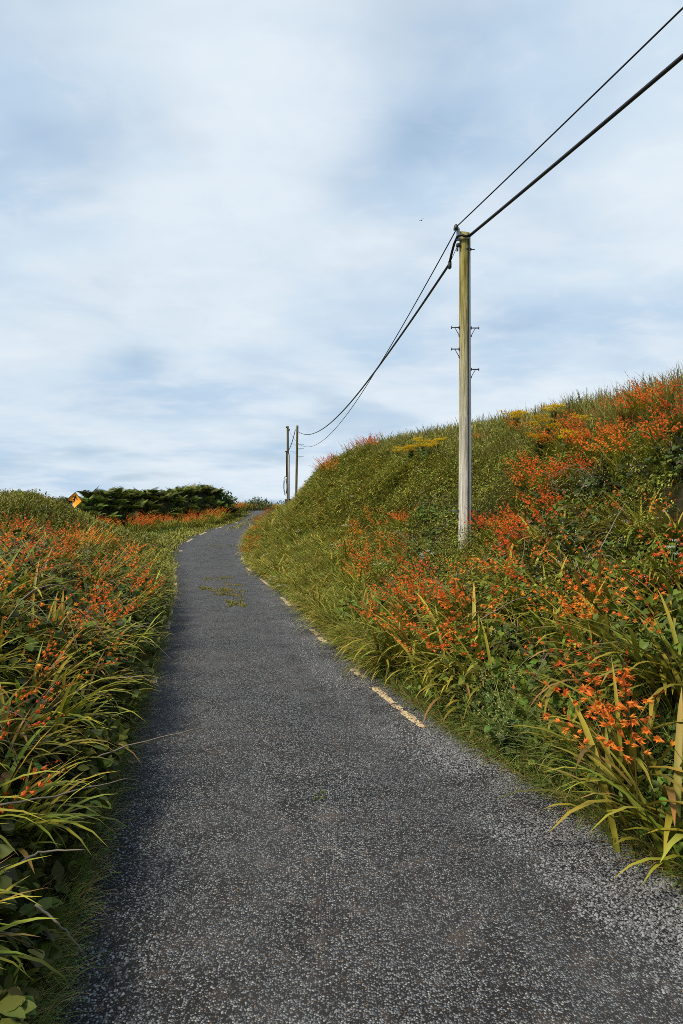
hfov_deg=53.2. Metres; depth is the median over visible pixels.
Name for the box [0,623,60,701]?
montbretia clump
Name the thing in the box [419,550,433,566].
white yarrow
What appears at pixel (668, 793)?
montbretia clump
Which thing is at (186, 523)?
montbretia clump
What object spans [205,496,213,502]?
bracken fern
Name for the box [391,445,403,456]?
ragwort plant
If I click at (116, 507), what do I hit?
bracken fern
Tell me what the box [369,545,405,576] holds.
montbretia clump
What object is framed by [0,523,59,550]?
bramble bush
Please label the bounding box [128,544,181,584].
montbretia clump
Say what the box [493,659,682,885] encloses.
montbretia clump
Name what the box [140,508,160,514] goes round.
bracken fern
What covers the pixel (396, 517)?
montbretia clump
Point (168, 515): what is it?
bracken fern
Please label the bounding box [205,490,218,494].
bracken fern
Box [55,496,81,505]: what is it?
bracken fern
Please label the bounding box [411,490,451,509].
bramble bush
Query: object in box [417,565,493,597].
bramble bush
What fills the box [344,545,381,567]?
montbretia clump
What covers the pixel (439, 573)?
bramble bush
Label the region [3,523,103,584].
montbretia clump
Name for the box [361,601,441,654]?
montbretia clump
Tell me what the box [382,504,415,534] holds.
montbretia clump
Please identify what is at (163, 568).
ground cover
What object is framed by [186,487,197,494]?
bracken fern
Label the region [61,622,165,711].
montbretia clump
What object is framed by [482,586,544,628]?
bramble bush
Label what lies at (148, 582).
montbretia clump
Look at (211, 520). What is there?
montbretia clump
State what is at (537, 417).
ragwort plant
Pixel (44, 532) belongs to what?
montbretia clump
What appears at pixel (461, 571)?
montbretia clump
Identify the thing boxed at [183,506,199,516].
bracken fern
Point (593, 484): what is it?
bramble bush
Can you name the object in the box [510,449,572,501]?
montbretia clump
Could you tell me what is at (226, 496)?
rounded shrub
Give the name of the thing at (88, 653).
bramble bush
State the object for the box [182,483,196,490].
bracken fern
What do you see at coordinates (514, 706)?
grass
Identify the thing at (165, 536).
grass
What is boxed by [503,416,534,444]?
montbretia clump
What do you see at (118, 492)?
bracken fern
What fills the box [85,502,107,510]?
bracken fern
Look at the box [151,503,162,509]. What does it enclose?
bracken fern
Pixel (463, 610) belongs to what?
montbretia clump
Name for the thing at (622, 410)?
montbretia clump
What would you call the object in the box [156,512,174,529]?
montbretia clump
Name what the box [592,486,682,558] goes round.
montbretia clump
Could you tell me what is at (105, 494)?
bracken fern
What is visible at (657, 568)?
montbretia clump
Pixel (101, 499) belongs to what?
bracken fern
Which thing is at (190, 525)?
montbretia clump
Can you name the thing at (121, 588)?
bramble bush
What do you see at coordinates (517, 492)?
montbretia clump
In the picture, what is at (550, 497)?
montbretia clump
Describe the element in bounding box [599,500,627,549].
dead cane
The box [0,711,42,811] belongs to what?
bramble bush
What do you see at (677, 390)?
montbretia clump
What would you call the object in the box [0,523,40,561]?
montbretia clump
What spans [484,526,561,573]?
bramble bush
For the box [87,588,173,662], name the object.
montbretia clump
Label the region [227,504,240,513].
bracken fern
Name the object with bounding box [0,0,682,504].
sky
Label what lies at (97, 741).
bramble bush
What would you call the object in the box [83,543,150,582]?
montbretia clump
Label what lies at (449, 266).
overhead cable
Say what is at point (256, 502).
shrub
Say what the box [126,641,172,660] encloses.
dead cane
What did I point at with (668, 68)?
overhead cable
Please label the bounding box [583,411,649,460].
montbretia clump
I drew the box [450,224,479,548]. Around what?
utility pole
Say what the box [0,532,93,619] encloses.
montbretia clump
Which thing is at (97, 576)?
montbretia clump
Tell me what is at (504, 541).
montbretia clump
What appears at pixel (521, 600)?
montbretia clump
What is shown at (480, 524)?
montbretia clump
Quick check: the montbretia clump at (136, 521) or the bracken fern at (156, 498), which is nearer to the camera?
the montbretia clump at (136, 521)
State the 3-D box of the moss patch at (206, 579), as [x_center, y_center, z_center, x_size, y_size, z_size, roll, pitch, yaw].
[-3.000,1.560,16.036,0.715,0.054,1.245,0,0,13]
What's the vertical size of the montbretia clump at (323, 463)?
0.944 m
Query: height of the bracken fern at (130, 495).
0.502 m
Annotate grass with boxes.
[0,488,250,568]
[1,544,682,1023]
[223,513,261,530]
[233,501,285,510]
[315,578,679,805]
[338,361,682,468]
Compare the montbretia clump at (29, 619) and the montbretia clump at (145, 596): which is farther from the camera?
the montbretia clump at (145, 596)
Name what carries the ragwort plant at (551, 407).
on the ground at (676, 499)
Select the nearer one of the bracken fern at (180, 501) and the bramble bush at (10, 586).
the bramble bush at (10, 586)
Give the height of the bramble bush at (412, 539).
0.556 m
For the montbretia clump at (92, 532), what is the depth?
14.86 m
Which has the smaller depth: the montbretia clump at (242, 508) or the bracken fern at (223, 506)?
the bracken fern at (223, 506)
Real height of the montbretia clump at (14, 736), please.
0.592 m
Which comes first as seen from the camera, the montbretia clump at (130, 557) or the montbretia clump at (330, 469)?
the montbretia clump at (130, 557)
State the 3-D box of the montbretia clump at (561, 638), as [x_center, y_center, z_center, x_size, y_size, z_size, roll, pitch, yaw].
[1.683,0.841,5.390,1.121,0.846,1.592,0,0,-37]
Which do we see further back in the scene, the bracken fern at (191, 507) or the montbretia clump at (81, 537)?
the bracken fern at (191, 507)
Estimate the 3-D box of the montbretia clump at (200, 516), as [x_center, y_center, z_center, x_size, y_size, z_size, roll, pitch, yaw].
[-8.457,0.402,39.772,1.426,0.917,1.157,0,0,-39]
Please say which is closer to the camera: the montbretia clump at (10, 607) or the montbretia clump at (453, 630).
the montbretia clump at (10, 607)
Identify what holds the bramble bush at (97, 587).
on the ground at (676, 499)
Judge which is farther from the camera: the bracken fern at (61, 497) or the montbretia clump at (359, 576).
the bracken fern at (61, 497)
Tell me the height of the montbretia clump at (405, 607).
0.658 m
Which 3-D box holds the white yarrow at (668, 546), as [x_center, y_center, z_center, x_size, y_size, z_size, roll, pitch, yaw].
[2.957,0.426,6.101,0.336,0.379,0.316,0,0,25]
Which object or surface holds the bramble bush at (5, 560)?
on the ground at (676, 499)
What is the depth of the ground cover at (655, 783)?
3.79 m
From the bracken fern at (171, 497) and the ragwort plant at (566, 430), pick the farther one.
the bracken fern at (171, 497)
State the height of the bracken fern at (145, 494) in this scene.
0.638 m
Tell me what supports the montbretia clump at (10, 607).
on the ground at (676, 499)
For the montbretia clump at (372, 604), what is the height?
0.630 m
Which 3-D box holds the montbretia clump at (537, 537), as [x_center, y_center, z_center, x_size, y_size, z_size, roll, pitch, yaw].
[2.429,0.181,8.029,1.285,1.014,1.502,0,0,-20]
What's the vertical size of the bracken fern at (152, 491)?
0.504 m
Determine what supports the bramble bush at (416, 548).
on the ground at (676, 499)
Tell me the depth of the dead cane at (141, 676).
4.60 m
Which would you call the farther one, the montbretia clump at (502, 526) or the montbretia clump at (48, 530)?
the montbretia clump at (48, 530)
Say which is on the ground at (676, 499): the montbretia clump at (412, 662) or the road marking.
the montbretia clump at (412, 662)
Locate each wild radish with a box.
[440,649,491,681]
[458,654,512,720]
[471,690,548,765]
[477,669,534,722]
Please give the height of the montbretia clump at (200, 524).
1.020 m
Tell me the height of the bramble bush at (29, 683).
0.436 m
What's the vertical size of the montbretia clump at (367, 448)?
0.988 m
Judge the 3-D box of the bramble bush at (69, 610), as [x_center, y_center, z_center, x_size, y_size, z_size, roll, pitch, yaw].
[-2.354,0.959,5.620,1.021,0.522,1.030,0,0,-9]
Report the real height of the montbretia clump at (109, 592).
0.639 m
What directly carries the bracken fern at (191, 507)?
on the ground at (676, 499)
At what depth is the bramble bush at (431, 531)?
12.21 m
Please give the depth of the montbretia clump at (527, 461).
11.15 m
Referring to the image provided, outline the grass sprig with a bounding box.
[312,790,325,800]
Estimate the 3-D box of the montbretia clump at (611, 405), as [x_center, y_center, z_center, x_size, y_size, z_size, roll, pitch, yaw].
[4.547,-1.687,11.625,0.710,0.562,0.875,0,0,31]
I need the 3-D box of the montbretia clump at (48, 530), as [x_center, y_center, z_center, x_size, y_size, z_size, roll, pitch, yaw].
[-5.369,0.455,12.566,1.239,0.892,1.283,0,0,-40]
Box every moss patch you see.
[201,576,231,580]
[206,581,243,597]
[213,587,247,596]
[224,599,248,606]
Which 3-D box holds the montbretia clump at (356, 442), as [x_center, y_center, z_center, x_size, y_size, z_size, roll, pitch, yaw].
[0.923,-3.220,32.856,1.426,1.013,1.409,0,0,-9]
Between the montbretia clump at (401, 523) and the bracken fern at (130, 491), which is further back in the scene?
the bracken fern at (130, 491)
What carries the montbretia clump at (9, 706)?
on the ground at (676, 499)
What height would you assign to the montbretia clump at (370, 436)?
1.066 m
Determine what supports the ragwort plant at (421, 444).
on the ground at (676, 499)
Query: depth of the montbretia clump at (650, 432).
8.28 m
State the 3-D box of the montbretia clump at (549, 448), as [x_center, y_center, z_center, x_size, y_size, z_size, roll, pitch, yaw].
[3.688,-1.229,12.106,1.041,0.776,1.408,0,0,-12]
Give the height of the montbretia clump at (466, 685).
0.770 m
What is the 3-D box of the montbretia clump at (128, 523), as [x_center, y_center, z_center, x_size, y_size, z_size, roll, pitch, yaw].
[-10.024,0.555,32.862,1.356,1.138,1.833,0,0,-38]
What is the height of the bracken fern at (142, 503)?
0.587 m
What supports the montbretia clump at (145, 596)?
on the ground at (676, 499)
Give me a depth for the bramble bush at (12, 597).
4.93 m
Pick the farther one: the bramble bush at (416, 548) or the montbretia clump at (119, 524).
the montbretia clump at (119, 524)
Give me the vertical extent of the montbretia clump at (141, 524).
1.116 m
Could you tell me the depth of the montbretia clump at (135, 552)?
12.90 m
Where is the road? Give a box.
[31,510,682,1023]
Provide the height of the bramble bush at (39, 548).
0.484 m
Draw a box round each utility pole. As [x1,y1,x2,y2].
[283,426,289,504]
[295,425,303,493]
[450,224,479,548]
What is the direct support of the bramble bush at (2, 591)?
on the ground at (676, 499)
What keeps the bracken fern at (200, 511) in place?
on the ground at (676, 499)
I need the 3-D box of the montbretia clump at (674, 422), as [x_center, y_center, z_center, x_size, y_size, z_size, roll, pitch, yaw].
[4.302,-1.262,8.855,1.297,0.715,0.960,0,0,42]
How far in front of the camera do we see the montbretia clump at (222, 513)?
44.64 m
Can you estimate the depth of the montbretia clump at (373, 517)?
17.02 m
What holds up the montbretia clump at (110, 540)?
on the ground at (676, 499)
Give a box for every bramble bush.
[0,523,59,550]
[0,539,71,572]
[0,540,43,570]
[0,542,19,573]
[0,552,37,607]
[0,560,81,614]
[0,579,30,610]
[0,582,30,619]
[0,584,88,673]
[0,650,66,723]
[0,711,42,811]
[0,755,29,791]
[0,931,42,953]
[1,681,116,782]
[4,599,122,660]
[9,540,65,555]
[10,610,117,703]
[47,596,150,647]
[50,548,88,576]
[51,566,95,594]
[52,715,135,777]
[53,542,111,568]
[59,578,136,622]
[68,560,141,605]
[74,549,148,588]
[108,572,165,609]
[118,565,155,589]
[373,575,426,603]
[387,530,427,555]
[392,535,450,566]
[399,558,456,587]
[404,579,485,624]
[405,498,449,521]
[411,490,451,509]
[415,518,457,543]
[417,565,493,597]
[436,501,457,521]
[468,603,564,672]
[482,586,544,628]
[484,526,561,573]
[491,639,589,692]
[511,639,638,729]
[518,500,586,535]
[518,541,626,601]
[525,470,596,508]
[547,504,618,552]
[553,454,640,498]
[584,522,664,565]
[617,430,682,478]
[618,564,682,620]
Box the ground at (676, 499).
[0,413,682,987]
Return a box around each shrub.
[214,490,238,504]
[242,496,275,510]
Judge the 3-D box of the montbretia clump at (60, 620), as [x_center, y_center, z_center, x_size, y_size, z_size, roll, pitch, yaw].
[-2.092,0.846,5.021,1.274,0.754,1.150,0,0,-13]
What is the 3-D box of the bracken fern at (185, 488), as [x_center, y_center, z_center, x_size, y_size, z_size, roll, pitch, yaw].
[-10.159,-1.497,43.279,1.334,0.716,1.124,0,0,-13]
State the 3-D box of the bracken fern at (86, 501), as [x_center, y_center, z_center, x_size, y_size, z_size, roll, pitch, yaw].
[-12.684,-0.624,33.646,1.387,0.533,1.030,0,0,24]
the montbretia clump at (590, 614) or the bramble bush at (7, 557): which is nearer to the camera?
the montbretia clump at (590, 614)
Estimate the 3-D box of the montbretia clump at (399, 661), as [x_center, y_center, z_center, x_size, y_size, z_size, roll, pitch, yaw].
[0.643,1.054,6.486,1.584,1.047,1.471,0,0,18]
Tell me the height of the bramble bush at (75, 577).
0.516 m
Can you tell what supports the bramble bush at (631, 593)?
on the ground at (676, 499)
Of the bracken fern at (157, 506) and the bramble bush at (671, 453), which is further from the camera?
the bracken fern at (157, 506)
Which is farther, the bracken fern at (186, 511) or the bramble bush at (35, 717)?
the bracken fern at (186, 511)
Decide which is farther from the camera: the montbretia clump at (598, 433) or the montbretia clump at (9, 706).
the montbretia clump at (598, 433)
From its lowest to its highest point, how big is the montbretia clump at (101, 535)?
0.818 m
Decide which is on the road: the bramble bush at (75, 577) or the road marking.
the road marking
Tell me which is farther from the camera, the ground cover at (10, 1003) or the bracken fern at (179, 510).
the bracken fern at (179, 510)
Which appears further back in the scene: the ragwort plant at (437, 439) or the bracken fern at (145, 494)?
the bracken fern at (145, 494)
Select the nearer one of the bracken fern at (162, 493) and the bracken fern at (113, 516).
the bracken fern at (113, 516)
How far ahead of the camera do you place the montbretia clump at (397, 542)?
12.92 m
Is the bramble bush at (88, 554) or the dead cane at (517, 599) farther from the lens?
the bramble bush at (88, 554)
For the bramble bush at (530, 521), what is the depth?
9.18 m
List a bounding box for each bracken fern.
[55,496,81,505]
[77,486,104,497]
[77,503,89,511]
[79,495,94,504]
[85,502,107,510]
[86,511,104,517]
[91,493,111,504]
[95,488,115,497]
[104,511,121,521]
[105,503,122,510]
[108,486,124,496]
[111,497,128,505]
[119,492,138,499]
[121,509,139,521]
[122,488,135,497]
[123,502,141,510]
[124,489,146,497]
[128,498,147,507]
[133,489,151,497]
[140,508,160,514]
[143,490,163,501]
[144,500,155,508]
[148,487,161,494]
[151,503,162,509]
[154,491,166,499]
[160,509,177,518]
[161,488,182,495]
[166,491,177,499]
[170,496,186,504]
[170,507,182,514]
[172,483,191,493]
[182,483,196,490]
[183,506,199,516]
[185,503,199,510]
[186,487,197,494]
[190,495,199,501]
[195,508,205,515]
[196,484,205,492]
[198,504,208,509]
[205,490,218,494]
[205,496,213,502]
[212,499,221,505]
[217,504,227,510]
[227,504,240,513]
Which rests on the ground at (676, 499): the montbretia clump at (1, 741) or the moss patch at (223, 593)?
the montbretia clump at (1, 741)
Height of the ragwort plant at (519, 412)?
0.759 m
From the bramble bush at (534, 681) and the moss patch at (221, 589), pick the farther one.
the moss patch at (221, 589)
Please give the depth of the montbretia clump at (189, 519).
38.58 m
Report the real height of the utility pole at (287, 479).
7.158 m
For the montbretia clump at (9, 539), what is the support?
on the ground at (676, 499)
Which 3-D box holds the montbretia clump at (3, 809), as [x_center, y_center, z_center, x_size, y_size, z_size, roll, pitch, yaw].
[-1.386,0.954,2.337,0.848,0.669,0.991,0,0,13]
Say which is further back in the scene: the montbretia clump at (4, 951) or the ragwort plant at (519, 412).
the ragwort plant at (519, 412)
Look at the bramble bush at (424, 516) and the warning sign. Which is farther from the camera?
the warning sign
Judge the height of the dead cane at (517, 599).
0.198 m
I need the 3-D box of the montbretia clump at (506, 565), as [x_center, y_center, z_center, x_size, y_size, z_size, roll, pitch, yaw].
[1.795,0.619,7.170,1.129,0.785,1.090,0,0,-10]
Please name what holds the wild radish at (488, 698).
on the ground at (676, 499)
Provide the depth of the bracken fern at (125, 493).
37.06 m
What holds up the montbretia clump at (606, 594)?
on the ground at (676, 499)
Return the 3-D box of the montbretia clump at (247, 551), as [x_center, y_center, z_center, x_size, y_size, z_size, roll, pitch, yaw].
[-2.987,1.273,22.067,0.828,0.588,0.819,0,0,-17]
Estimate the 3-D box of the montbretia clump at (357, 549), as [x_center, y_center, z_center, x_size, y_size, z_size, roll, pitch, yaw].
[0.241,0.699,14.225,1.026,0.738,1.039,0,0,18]
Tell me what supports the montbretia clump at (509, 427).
on the ground at (676, 499)
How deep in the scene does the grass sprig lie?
3.76 m
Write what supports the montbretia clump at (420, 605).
on the ground at (676, 499)
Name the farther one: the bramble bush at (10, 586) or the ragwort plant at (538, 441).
the ragwort plant at (538, 441)
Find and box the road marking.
[150,522,425,726]
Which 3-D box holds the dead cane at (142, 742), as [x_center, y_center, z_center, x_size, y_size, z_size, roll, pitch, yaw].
[-0.999,1.188,3.513,0.556,0.103,0.035,0,0,-21]
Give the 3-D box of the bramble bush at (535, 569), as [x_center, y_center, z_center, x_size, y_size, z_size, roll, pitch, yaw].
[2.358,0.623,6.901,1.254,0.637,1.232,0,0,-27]
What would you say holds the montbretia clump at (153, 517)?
on the ground at (676, 499)
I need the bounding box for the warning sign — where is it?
[67,492,81,510]
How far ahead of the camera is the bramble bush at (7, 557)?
7.40 m
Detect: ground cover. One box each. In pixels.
[0,531,175,1023]
[0,869,25,1020]
[1,527,171,628]
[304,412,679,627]
[306,582,682,859]
[333,455,682,761]
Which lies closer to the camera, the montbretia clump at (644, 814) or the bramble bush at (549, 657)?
the montbretia clump at (644, 814)
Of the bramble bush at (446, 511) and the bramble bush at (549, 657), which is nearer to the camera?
the bramble bush at (549, 657)
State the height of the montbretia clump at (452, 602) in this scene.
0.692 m
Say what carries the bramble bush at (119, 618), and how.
on the ground at (676, 499)
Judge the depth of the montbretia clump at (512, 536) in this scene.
8.62 m
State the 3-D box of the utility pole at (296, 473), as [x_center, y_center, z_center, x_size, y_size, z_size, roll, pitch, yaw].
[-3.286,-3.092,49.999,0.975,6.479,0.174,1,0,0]
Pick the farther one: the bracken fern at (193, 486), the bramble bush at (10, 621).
the bracken fern at (193, 486)
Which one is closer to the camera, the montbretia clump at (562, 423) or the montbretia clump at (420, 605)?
the montbretia clump at (420, 605)
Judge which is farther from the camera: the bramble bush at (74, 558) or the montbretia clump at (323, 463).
the montbretia clump at (323, 463)
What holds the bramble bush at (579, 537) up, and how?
on the ground at (676, 499)
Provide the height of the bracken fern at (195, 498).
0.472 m
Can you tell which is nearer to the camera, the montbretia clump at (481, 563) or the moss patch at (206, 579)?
the montbretia clump at (481, 563)
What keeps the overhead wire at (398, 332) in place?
attached to the utility pole at (287, 479)
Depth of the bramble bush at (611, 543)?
7.00 m
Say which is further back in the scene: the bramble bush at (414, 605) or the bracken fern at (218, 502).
the bracken fern at (218, 502)
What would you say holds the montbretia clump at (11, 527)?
on the ground at (676, 499)
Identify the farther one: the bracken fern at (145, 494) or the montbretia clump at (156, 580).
the bracken fern at (145, 494)
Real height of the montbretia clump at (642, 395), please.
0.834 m
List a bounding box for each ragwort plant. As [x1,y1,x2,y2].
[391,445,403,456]
[401,443,419,469]
[413,436,440,470]
[431,437,447,458]
[497,409,528,437]
[521,413,562,454]
[524,432,553,459]
[540,403,565,427]
[558,428,587,461]
[570,413,591,440]
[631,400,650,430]
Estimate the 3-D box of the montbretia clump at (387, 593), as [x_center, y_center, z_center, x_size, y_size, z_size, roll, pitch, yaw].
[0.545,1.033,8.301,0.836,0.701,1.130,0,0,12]
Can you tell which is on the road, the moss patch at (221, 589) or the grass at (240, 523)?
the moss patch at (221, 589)
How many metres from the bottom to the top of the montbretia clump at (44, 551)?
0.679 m
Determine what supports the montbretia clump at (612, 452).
on the ground at (676, 499)
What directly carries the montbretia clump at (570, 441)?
on the ground at (676, 499)
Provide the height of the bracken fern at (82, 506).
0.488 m
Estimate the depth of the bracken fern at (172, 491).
41.43 m
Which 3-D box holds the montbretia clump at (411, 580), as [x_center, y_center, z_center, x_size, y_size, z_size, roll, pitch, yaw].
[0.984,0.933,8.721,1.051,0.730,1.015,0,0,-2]
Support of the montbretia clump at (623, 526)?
on the ground at (676, 499)
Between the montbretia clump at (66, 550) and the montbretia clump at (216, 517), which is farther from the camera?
the montbretia clump at (216, 517)
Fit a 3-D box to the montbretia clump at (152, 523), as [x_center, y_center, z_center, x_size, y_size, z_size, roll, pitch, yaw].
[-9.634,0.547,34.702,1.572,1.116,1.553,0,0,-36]
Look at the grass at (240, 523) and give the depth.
42.20 m
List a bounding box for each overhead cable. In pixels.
[296,233,468,434]
[469,53,682,236]
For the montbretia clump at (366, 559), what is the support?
on the ground at (676, 499)
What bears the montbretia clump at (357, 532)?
on the ground at (676, 499)
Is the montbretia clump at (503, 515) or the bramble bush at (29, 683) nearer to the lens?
the bramble bush at (29, 683)
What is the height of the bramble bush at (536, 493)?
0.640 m
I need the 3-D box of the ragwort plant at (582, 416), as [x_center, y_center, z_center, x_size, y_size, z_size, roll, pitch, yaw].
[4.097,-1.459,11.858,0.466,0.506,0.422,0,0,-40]
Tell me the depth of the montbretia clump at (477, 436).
17.15 m
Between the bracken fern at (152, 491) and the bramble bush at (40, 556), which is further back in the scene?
the bracken fern at (152, 491)
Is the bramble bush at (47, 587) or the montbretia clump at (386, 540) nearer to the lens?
the bramble bush at (47, 587)
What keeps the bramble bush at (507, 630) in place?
on the ground at (676, 499)
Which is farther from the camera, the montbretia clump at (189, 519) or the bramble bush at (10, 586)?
the montbretia clump at (189, 519)
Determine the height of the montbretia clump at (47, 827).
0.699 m
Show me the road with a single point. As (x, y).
(381, 882)
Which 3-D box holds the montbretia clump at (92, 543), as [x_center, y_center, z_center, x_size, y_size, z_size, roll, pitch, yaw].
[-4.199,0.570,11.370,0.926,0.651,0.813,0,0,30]
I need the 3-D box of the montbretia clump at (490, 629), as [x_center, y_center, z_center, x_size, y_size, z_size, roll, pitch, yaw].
[1.033,0.928,6.096,1.280,1.010,1.496,0,0,-31]
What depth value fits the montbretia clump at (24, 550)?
6.50 m
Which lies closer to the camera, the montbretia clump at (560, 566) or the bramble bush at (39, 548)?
the montbretia clump at (560, 566)
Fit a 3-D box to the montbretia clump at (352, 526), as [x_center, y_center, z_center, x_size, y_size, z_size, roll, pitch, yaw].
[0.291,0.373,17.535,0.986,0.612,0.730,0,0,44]
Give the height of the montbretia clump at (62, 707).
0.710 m
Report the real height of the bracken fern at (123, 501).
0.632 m
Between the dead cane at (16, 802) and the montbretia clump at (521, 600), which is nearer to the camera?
the dead cane at (16, 802)
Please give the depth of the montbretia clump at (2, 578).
5.13 m
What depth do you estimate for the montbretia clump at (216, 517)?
41.95 m
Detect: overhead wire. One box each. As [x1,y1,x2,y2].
[292,231,455,446]
[457,7,682,226]
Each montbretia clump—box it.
[0,512,38,536]
[0,521,43,541]
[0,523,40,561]
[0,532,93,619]
[0,545,49,615]
[0,578,50,652]
[0,594,92,688]
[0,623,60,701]
[0,631,145,764]
[0,654,34,731]
[0,665,116,788]
[0,686,54,771]
[0,686,58,852]
[0,699,140,873]
[0,798,77,1016]
[1,508,40,536]
[1,528,47,556]
[2,533,41,575]
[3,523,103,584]
[6,603,152,723]
[14,576,143,681]
[17,523,76,545]
[18,515,71,543]
[19,586,130,674]
[22,530,90,562]
[31,521,66,551]
[35,529,95,578]
[47,520,87,544]
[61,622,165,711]
[63,518,112,551]
[63,573,133,622]
[66,518,121,545]
[67,546,141,594]
[72,583,158,683]
[75,515,126,546]
[77,530,106,558]
[78,522,120,566]
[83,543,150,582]
[83,555,168,629]
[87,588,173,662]
[90,521,127,553]
[103,541,154,568]
[110,530,155,568]
[112,518,127,529]
[120,514,139,530]
[126,512,148,526]
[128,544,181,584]
[130,515,153,532]
[131,515,155,531]
[131,571,170,620]
[135,514,160,529]
[135,516,159,531]
[135,560,184,609]
[140,507,162,524]
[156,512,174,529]
[159,511,181,526]
[176,513,193,527]
[178,511,195,525]
[178,514,197,526]
[186,511,210,527]
[190,512,208,523]
[204,509,221,523]
[205,506,217,519]
[210,508,228,519]
[212,513,221,522]
[216,507,231,519]
[237,502,247,512]
[237,543,251,554]
[313,456,339,473]
[318,460,339,478]
[326,550,389,595]
[328,569,464,684]
[332,532,370,560]
[338,539,385,578]
[339,515,366,535]
[340,523,371,545]
[340,587,389,634]
[341,443,360,455]
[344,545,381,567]
[350,438,362,446]
[351,433,379,455]
[354,568,414,623]
[357,432,381,447]
[359,504,389,527]
[360,516,389,538]
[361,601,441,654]
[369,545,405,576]
[370,533,410,556]
[371,529,407,552]
[373,567,440,634]
[378,577,453,633]
[380,557,442,603]
[380,610,511,696]
[381,546,449,595]
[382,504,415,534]
[386,509,405,529]
[386,598,506,664]
[388,563,532,661]
[395,612,543,724]
[404,614,525,697]
[408,564,512,633]
[411,569,477,621]
[439,554,519,599]
[454,534,543,605]
[457,549,504,574]
[458,507,503,550]
[458,546,591,634]
[462,517,555,587]
[467,571,674,656]
[471,429,487,447]
[471,509,537,555]
[476,496,544,540]
[488,512,549,558]
[488,618,682,828]
[492,460,577,510]
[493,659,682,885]
[495,447,547,486]
[497,486,605,562]
[498,416,523,437]
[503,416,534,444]
[503,622,667,734]
[508,516,614,598]
[508,525,679,629]
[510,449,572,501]
[512,477,576,523]
[518,556,678,672]
[525,421,565,463]
[528,562,682,728]
[541,405,597,444]
[546,445,601,493]
[551,421,592,462]
[557,411,637,468]
[562,480,675,553]
[565,420,656,480]
[577,527,682,640]
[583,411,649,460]
[591,399,620,422]
[591,511,682,608]
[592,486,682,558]
[604,381,648,435]
[612,372,675,428]
[612,398,682,469]
[631,380,682,442]
[641,372,682,416]
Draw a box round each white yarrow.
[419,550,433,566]
[659,539,680,569]
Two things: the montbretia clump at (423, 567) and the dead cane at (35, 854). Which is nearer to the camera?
the dead cane at (35, 854)
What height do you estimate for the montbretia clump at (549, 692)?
0.738 m
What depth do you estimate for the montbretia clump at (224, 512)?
45.43 m
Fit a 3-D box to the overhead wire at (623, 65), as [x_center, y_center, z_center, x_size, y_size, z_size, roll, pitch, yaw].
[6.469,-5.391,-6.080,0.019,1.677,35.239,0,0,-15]
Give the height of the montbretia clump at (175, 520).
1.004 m
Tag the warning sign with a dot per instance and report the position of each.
(73, 499)
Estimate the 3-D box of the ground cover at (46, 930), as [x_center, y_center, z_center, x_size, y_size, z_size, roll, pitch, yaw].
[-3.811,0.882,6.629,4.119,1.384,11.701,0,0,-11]
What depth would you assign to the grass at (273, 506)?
59.32 m
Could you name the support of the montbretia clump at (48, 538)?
on the ground at (676, 499)
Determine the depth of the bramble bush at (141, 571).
10.23 m
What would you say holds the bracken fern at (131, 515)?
on the ground at (676, 499)
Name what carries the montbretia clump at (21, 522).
on the ground at (676, 499)
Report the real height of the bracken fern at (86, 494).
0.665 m
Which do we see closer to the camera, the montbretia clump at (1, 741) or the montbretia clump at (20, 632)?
the montbretia clump at (1, 741)
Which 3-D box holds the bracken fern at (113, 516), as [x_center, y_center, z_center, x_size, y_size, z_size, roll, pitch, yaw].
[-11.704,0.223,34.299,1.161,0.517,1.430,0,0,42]
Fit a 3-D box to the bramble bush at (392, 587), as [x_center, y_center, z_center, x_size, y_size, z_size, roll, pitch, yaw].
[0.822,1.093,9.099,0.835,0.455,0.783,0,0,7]
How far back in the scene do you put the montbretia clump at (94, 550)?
10.52 m
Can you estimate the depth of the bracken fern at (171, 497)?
40.53 m
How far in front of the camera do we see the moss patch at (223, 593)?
13.09 m
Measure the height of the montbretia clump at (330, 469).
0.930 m
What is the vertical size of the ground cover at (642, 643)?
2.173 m
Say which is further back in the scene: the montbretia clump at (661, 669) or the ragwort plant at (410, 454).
the ragwort plant at (410, 454)
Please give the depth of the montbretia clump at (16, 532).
10.88 m
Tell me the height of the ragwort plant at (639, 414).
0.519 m
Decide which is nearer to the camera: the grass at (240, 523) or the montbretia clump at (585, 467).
the montbretia clump at (585, 467)
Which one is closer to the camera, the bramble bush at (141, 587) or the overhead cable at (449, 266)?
the bramble bush at (141, 587)
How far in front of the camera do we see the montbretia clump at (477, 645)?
5.51 m
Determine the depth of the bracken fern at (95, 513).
33.09 m
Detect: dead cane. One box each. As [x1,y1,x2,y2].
[0,778,129,805]
[15,849,84,866]
[34,903,85,954]
[95,728,200,758]
[125,676,160,687]
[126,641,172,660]
[480,590,577,619]
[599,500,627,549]
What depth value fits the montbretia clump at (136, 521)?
35.11 m

